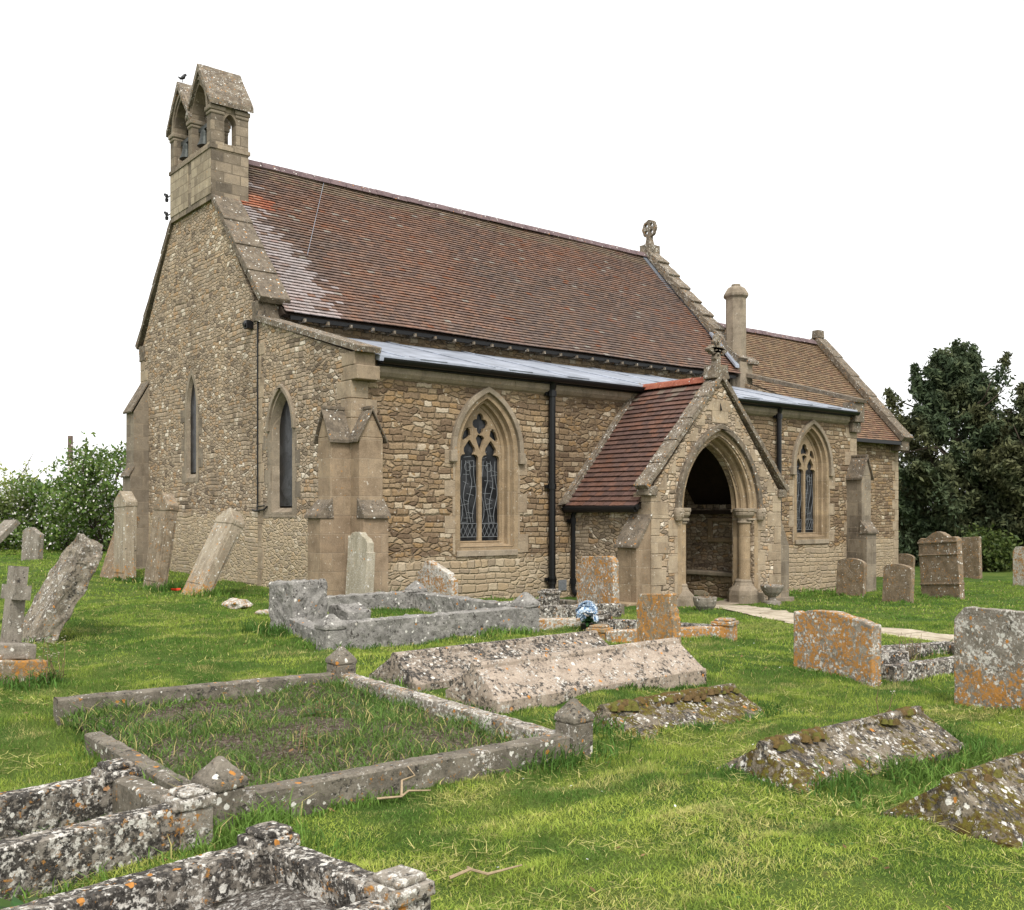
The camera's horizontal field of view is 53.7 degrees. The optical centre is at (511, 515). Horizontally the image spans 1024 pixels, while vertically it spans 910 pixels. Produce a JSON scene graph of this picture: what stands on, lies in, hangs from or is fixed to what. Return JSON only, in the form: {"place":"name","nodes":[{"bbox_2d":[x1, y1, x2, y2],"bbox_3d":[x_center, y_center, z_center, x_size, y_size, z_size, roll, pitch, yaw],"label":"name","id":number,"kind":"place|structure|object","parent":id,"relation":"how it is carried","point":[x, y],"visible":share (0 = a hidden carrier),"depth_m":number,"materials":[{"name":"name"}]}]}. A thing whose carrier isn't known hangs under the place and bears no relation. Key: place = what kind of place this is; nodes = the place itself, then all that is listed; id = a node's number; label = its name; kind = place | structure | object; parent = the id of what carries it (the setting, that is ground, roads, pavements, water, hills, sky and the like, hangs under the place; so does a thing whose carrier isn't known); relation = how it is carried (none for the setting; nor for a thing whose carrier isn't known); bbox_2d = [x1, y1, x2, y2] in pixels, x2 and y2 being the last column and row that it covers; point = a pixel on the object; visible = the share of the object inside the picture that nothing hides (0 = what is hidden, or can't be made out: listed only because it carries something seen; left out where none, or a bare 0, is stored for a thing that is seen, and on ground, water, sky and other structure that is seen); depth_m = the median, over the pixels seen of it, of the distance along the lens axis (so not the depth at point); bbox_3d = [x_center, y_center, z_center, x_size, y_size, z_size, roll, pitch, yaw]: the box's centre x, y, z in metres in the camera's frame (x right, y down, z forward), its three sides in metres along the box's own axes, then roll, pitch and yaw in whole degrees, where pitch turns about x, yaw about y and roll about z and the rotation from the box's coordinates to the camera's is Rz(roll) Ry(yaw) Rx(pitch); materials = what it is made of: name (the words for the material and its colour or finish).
{"place":"outdoors","nodes":[
{"label":"outdoors","id":0,"kind":"place"},
{"bbox_2d":[0,523,1023,909],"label":"ground","id":1,"kind":"structure","parent":0,"point":[786,877],"depth_m":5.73,"materials":[{"name":"green plant"}]},
{"bbox_2d":[0,520,20,542],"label":"headstone","id":2,"kind":"object","parent":1,"relation":"on","point":[7,527],"visible":1,"depth_m":29.50,"materials":[{"name":"grey stone"}]},
{"bbox_2d":[0,896,39,908],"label":"broad leaf weed","id":3,"kind":"object","parent":1,"relation":"on","point":[15,901],"visible":0.33,"depth_m":4.03,"materials":[{"name":"green plant"}]},
{"bbox_2d":[0,565,47,683],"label":"cross headstone","id":4,"kind":"object","parent":1,"relation":"on","point":[16,654],"visible":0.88,"depth_m":9.09,"materials":[{"name":"grey stone"}]},
{"bbox_2d":[0,451,61,499],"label":"sapling tree","id":5,"kind":"object","parent":1,"relation":"on","point":[8,480],"visible":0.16,"depth_m":45.82,"materials":[{"name":"green plant"}]},
{"bbox_2d":[21,527,43,560],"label":"headstone","id":6,"kind":"object","parent":1,"relation":"on","point":[32,542],"visible":0.71,"depth_m":26.05,"materials":[{"name":"grey stone"}]},
{"bbox_2d":[0,478,78,550],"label":"hawthorn bush","id":7,"kind":"object","parent":1,"relation":"on","point":[9,501],"visible":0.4,"depth_m":32.24,"materials":[{"name":"green plant"}]},
{"bbox_2d":[24,637,67,686],"bbox_3d":[-4.077,1.276,8.834,0.370,0.434,0.259,0,0,-39],"label":"wild weed","id":8,"kind":"object","parent":1,"relation":"on","point":[47,667],"visible":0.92,"depth_m":8.88,"materials":[{"name":"green plant"}]},
{"bbox_2d":[0,471,119,552],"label":"hawthorn bush","id":9,"kind":"object","parent":1,"relation":"on","point":[31,495],"visible":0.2,"depth_m":31.77,"materials":[{"name":"green plant"}]},
{"bbox_2d":[22,533,102,642],"bbox_3d":[-5.298,1.027,11.682,0.298,1.732,0.752,36,-20,-35],"label":"headstone","id":10,"kind":"object","parent":1,"relation":"on","point":[63,589],"visible":0.83,"depth_m":11.53,"materials":[{"name":"grey stone"}]},
{"bbox_2d":[67,436,73,542],"bbox_3d":[-15.471,-0.590,35.485,0.254,4.380,0.218,0,0,-39],"label":"telegraph pole","id":11,"kind":"object","parent":1,"relation":"on","point":[71,439],"visible":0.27,"depth_m":35.40,"materials":[{"name":"brown wood"}]},
{"bbox_2d":[20,430,125,551],"bbox_3d":[-12.306,-0.504,31.062,4.837,3.911,4.841,0,0,-39],"label":"hawthorn bush","id":12,"kind":"object","parent":1,"relation":"on","point":[100,464],"visible":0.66,"depth_m":29.99,"materials":[{"name":"green plant"}]},
{"bbox_2d":[0,758,216,900],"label":"grave kerb","id":13,"kind":"structure","parent":1,"relation":"on","point":[145,818],"depth_m":4.79,"materials":[{"name":"grey stone"}]},
{"bbox_2d":[100,517,139,578],"bbox_3d":[-8.216,0.831,21.055,0.630,1.705,0.192,0,-18,43],"label":"headstone","id":14,"kind":"object","parent":1,"relation":"on","point":[107,570],"visible":0.13,"depth_m":21.04,"materials":[{"name":"beige stone"}]},
{"bbox_2d":[113,491,137,580],"bbox_3d":[-7.640,0.580,19.965,0.250,2.118,0.704,1,-2,-40],"label":"headstone","id":15,"kind":"object","parent":1,"relation":"on","point":[125,527],"visible":0.73,"depth_m":19.75,"materials":[{"name":"beige stone"}]},
{"bbox_2d":[143,493,178,588],"bbox_3d":[-6.328,0.648,18.168,0.220,2.099,0.704,10,-6,-40],"label":"headstone","id":16,"kind":"object","parent":1,"relation":"on","point":[163,526],"visible":0.77,"depth_m":17.98,"materials":[{"name":"beige stone"}]},
{"bbox_2d":[181,508,244,595],"bbox_3d":[-4.962,0.767,16.693,0.250,1.880,0.704,33,-18,-35],"label":"headstone","id":17,"kind":"object","parent":1,"relation":"on","point":[217,549],"visible":0.67,"depth_m":16.55,"materials":[{"name":"beige stone"}]},
{"bbox_2d":[0,821,435,909],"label":"grave kerb","id":18,"kind":"structure","parent":1,"relation":"on","point":[266,853],"depth_m":3.93,"materials":[{"name":"grey stone"}]},
{"bbox_2d":[222,598,252,608],"bbox_3d":[-4.022,1.310,14.832,0.385,0.191,0.346,0,0,27],"label":"fieldstone","id":19,"kind":"object","parent":1,"relation":"on","point":[234,603],"visible":0.87,"depth_m":14.73,"materials":[{"name":"beige stone"}]},
{"bbox_2d":[255,609,268,614],"bbox_3d":[-3.442,1.378,14.081,0.271,0.133,0.270,0,0,-12],"label":"fieldstone","id":20,"kind":"object","parent":1,"relation":"on","point":[265,611],"visible":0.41,"depth_m":13.98,"materials":[{"name":"beige stone"}]},
{"bbox_2d":[198,883,337,909],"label":"gravel","id":21,"kind":"structure","parent":1,"relation":"on","point":[281,896],"depth_m":3.99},
{"bbox_2d":[66,684,505,786],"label":"soil","id":22,"kind":"structure","parent":1,"relation":"on","point":[237,742],"depth_m":7.11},
{"bbox_2d":[268,579,327,631],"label":"granite block","id":23,"kind":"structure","parent":1,"relation":"on","point":[303,598],"depth_m":12.42,"materials":[{"name":"grey stone"}]},
{"bbox_2d":[282,724,319,757],"bbox_3d":[-1.372,1.508,6.743,0.228,0.223,0.539,0,0,10],"label":"broad leaf weed","id":24,"kind":"object","parent":1,"relation":"on","point":[305,731],"visible":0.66,"depth_m":6.70,"materials":[{"name":"green plant"}]},
{"bbox_2d":[53,646,594,828],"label":"grave kerb","id":25,"kind":"structure","parent":1,"relation":"on","point":[224,779],"depth_m":6.41,"materials":[{"name":"grey stone"}]},
{"bbox_2d":[300,701,360,717],"bbox_3d":[-1.414,1.509,7.688,0.390,0.228,0.452,0,0,19],"label":"broad leaf weed","id":26,"kind":"object","parent":1,"relation":"on","point":[319,708],"visible":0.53,"depth_m":7.64,"materials":[{"name":"green plant"}]},
{"bbox_2d":[329,603,370,619],"bbox_3d":[-2.076,1.478,12.935,0.373,0.702,0.526,0,0,-39],"label":"vase block","id":27,"kind":"object","parent":1,"relation":"on","point":[352,611],"depth_m":12.80,"materials":[{"name":"stone"}]},
{"bbox_2d":[345,532,374,594],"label":"headstone","id":28,"kind":"object","parent":1,"relation":"on","point":[360,567],"visible":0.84,"depth_m":15.59,"materials":[{"name":"beige stone"}]},
{"bbox_2d":[377,766,430,799],"bbox_3d":[-0.635,1.542,5.821,0.325,0.149,0.129,0,0,-39],"label":"fallen twig","id":29,"kind":"object","parent":1,"relation":"on","point":[402,794],"visible":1,"depth_m":5.80,"materials":[{"name":"brown wood"}]},
{"bbox_2d":[268,581,540,650],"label":"grave kerb","id":30,"kind":"structure","parent":1,"relation":"on","point":[459,615],"depth_m":12.54,"materials":[{"name":"stone"}]},
{"bbox_2d":[417,560,457,595],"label":"headstone","id":31,"kind":"object","parent":1,"relation":"on","point":[434,576],"visible":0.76,"depth_m":16.01,"materials":[{"name":"beige stone"}]},
{"bbox_2d":[449,864,521,879],"bbox_3d":[-0.121,1.613,4.622,0.333,0.068,0.119,0,0,-2],"label":"fallen twig","id":32,"kind":"object","parent":1,"relation":"on","point":[468,869],"visible":1,"depth_m":4.58,"materials":[{"name":"brown wood"}]},
{"bbox_2d":[369,630,608,691],"bbox_3d":[-0.093,1.549,10.104,2.605,0.597,0.805,-1,0,-39],"label":"coped stone","id":33,"kind":"object","parent":1,"relation":"on","point":[438,667],"visible":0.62,"depth_m":9.57,"materials":[{"name":"grey stone"}]},
{"bbox_2d":[18,614,969,909],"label":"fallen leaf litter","id":34,"kind":"object","parent":1,"relation":"on","point":[534,706],"visible":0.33,"depth_m":5.72,"materials":[{"name":"brown plant"}]},
{"bbox_2d":[0,576,1023,902],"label":"long grass","id":35,"kind":"structure","parent":1,"relation":"on","point":[910,770],"depth_m":6.93,"materials":[{"name":"green plant"}]},
{"bbox_2d":[120,63,913,606],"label":"church","id":36,"kind":"structure","parent":1,"relation":"on","point":[480,405],"depth_m":20.25,"materials":[{"name":"brown stone"}]},
{"bbox_2d":[178,73,186,81],"bbox_3d":[-7.083,-9.405,21.737,0.084,0.211,0.203,0,0,37],"label":"bird","id":37,"kind":"object","parent":36,"relation":"on","point":[182,77],"visible":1,"depth_m":21.72},
{"bbox_2d":[180,368,202,482],"bbox_3d":[-6.724,-1.897,21.398,0.135,2.426,1.232,0,0,-39],"label":"lancet window","id":38,"kind":"structure","parent":36,"relation":"in","point":[193,455],"depth_m":21.50,"materials":[{"name":"grey stone"}]},
{"bbox_2d":[262,384,300,517],"bbox_3d":[-4.088,-1.147,18.171,0.245,2.406,1.498,0,0,-39],"label":"lancet window","id":39,"kind":"structure","parent":36,"relation":"in","point":[280,444],"depth_m":18.34,"materials":[{"name":"grey stone"}]},
{"bbox_2d":[444,387,527,556],"bbox_3d":[-0.503,-0.776,18.027,1.868,2.991,0.385,0,0,-39],"label":"traceried window","id":40,"kind":"structure","parent":36,"relation":"in","point":[486,450],"depth_m":18.16,"materials":[{"name":"stone"}]},
{"bbox_2d":[789,420,834,543],"bbox_3d":[7.096,-0.795,24.203,1.860,2.950,0.385,0,0,-39],"label":"traceried window","id":41,"kind":"structure","parent":36,"relation":"in","point":[812,469],"depth_m":24.41,"materials":[{"name":"stone"}]},
{"bbox_2d":[18,629,1022,909],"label":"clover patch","id":42,"kind":"object","parent":1,"relation":"on","point":[658,769],"visible":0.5,"depth_m":6.59,"materials":[{"name":"green plant"}]},
{"bbox_2d":[499,589,624,629],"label":"grave kerb","id":43,"kind":"structure","parent":1,"relation":"on","point":[554,609],"depth_m":14.80,"materials":[{"name":"grey stone"}]},
{"bbox_2d":[445,637,705,713],"bbox_3d":[0.653,1.536,9.242,2.575,0.626,0.726,-1,0,-39],"label":"coped stone","id":44,"kind":"object","parent":1,"relation":"on","point":[545,679],"visible":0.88,"depth_m":8.88,"materials":[{"name":"beige stone"}]},
{"bbox_2d":[575,600,598,630],"bbox_3d":[0.993,1.358,13.334,0.343,0.469,0.341,0,0,-39],"label":"flower bouquet","id":45,"kind":"object","parent":1,"relation":"on","point":[589,608],"visible":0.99,"depth_m":13.25,"materials":[{"name":"blue plant"}]},
{"bbox_2d":[576,556,618,603],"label":"headstone","id":46,"kind":"object","parent":1,"relation":"on","point":[597,579],"visible":0.69,"depth_m":15.47,"materials":[{"name":"beige stone"}]},
{"bbox_2d":[636,593,680,643],"bbox_3d":[1.647,1.407,11.325,0.132,1.059,0.606,0,-3,-35],"label":"headstone","id":47,"kind":"object","parent":1,"relation":"on","point":[658,617],"visible":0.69,"depth_m":11.26,"materials":[{"name":"orange stone"}]},
{"bbox_2d":[584,610,738,642],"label":"grave kerb","id":48,"kind":"structure","parent":1,"relation":"on","point":[608,626],"depth_m":12.84,"materials":[{"name":"stone"}]},
{"bbox_2d":[593,683,763,738],"bbox_3d":[1.278,1.689,8.139,1.654,0.544,0.786,0,0,-39],"label":"coped stone","id":49,"kind":"object","parent":1,"relation":"on","point":[721,702],"visible":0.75,"depth_m":7.97,"materials":[{"name":"grey stone"}]},
{"bbox_2d":[693,593,716,610],"bbox_3d":[3.289,1.498,17.234,0.405,0.352,0.405,0,0,-39],"label":"stone planter","id":50,"kind":"object","parent":1,"relation":"on","point":[704,602],"visible":0.84,"depth_m":17.09,"materials":[{"name":"stone"}]},
{"bbox_2d":[760,584,783,605],"bbox_3d":[4.910,1.517,19.091,0.427,0.399,0.429,0,0,-39],"label":"stone planter","id":51,"kind":"object","parent":1,"relation":"on","point":[772,592],"visible":0.96,"depth_m":18.97,"materials":[{"name":"stone"}]},
{"bbox_2d":[794,610,881,686],"bbox_3d":[3.306,1.489,10.329,0.152,1.017,1.030,0,0,-31],"label":"headstone","id":52,"kind":"object","parent":1,"relation":"on","point":[839,642],"visible":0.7,"depth_m":10.21,"materials":[{"name":"orange stone"}]},
{"bbox_2d":[716,705,965,795],"bbox_3d":[2.248,1.654,6.788,1.955,0.563,0.705,0,0,-39],"label":"coped stone","id":53,"kind":"object","parent":1,"relation":"on","point":[901,732],"visible":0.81,"depth_m":6.51,"materials":[{"name":"grey stone"}]},
{"bbox_2d":[836,558,866,596],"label":"headstone","id":54,"kind":"object","parent":1,"relation":"on","point":[851,576],"visible":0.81,"depth_m":22.48,"materials":[{"name":"beige stone"}]},
{"bbox_2d":[874,681,893,713],"bbox_3d":[3.037,1.515,8.223,0.061,0.317,0.184,0,0,-39],"label":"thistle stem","id":55,"kind":"object","parent":1,"relation":"on","point":[877,696],"visible":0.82,"depth_m":8.27,"materials":[{"name":"green plant"}]},
{"bbox_2d":[881,647,908,665],"bbox_3d":[3.800,1.690,10.626,0.469,0.570,0.569,0,0,-31],"label":"grave block","id":56,"kind":"object","parent":1,"relation":"on","point":[891,656],"depth_m":10.41,"materials":[{"name":"grey stone"}]},
{"bbox_2d":[882,564,914,602],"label":"headstone","id":57,"kind":"object","parent":1,"relation":"on","point":[898,581],"visible":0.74,"depth_m":20.63,"materials":[{"name":"beige stone"}]},
{"bbox_2d":[898,554,914,568],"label":"headstone","id":58,"kind":"object","parent":1,"relation":"on","point":[907,559],"visible":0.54,"depth_m":34.19,"materials":[{"name":"brown stone"}]},
{"bbox_2d":[897,632,922,659],"bbox_3d":[4.515,1.513,11.520,0.301,0.358,0.295,0,0,13],"label":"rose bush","id":59,"kind":"object","parent":1,"relation":"on","point":[908,646],"visible":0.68,"depth_m":11.50,"materials":[{"name":"green plant"}]},
{"bbox_2d":[881,641,953,682],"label":"grave kerb","id":60,"kind":"structure","parent":1,"relation":"on","point":[911,670],"depth_m":10.38,"materials":[{"name":"grey stone"}]},
{"bbox_2d":[917,531,964,599],"bbox_3d":[9.505,1.268,22.400,0.190,1.815,1.060,0,-4,-27],"label":"headstone","id":61,"kind":"object","parent":1,"relation":"on","point":[941,563],"visible":0.77,"depth_m":22.31,"materials":[{"name":"brown stone"}]},
{"bbox_2d":[880,751,1023,848],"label":"coped stone","id":62,"kind":"object","parent":1,"relation":"on","point":[992,791],"visible":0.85,"depth_m":5.24,"materials":[{"name":"grey stone"}]},
{"bbox_2d":[881,337,1023,566],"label":"yew tree","id":63,"kind":"object","parent":1,"relation":"on","point":[954,392],"visible":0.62,"depth_m":38.82,"materials":[{"name":"green plant"}]},
{"bbox_2d":[960,537,981,578],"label":"headstone","id":64,"kind":"object","parent":1,"relation":"on","point":[972,556],"visible":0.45,"depth_m":32.03,"materials":[{"name":"stone"}]},
{"bbox_2d":[949,380,1023,567],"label":"yew tree","id":65,"kind":"object","parent":1,"relation":"on","point":[1004,472],"visible":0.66,"depth_m":37.12,"materials":[{"name":"green plant"}]},
{"bbox_2d":[954,606,1023,709],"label":"headstone","id":66,"kind":"object","parent":1,"relation":"on","point":[989,657],"visible":0.76,"depth_m":8.60,"materials":[{"name":"grey stone"}]},
{"bbox_2d":[957,523,1022,571],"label":"laurel bush","id":67,"kind":"object","parent":1,"relation":"on","point":[997,555],"visible":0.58,"depth_m":35.40,"materials":[{"name":"green plant"}]},
{"bbox_2d":[1013,547,1023,585],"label":"headstone","id":68,"kind":"object","parent":1,"relation":"on","point":[1018,565],"visible":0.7,"depth_m":27.33,"materials":[{"name":"grey stone"}]},
{"bbox_2d":[0,0,1023,509],"label":"sky","id":69,"kind":"structure","parent":0,"point":[856,167],"materials":[{"name":"white"}]},
{"bbox_2d":[715,605,953,641],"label":"path","id":70,"kind":"structure","parent":0,"point":[786,616],"depth_m":15.98,"materials":[{"name":"beige concrete"}]}
]}

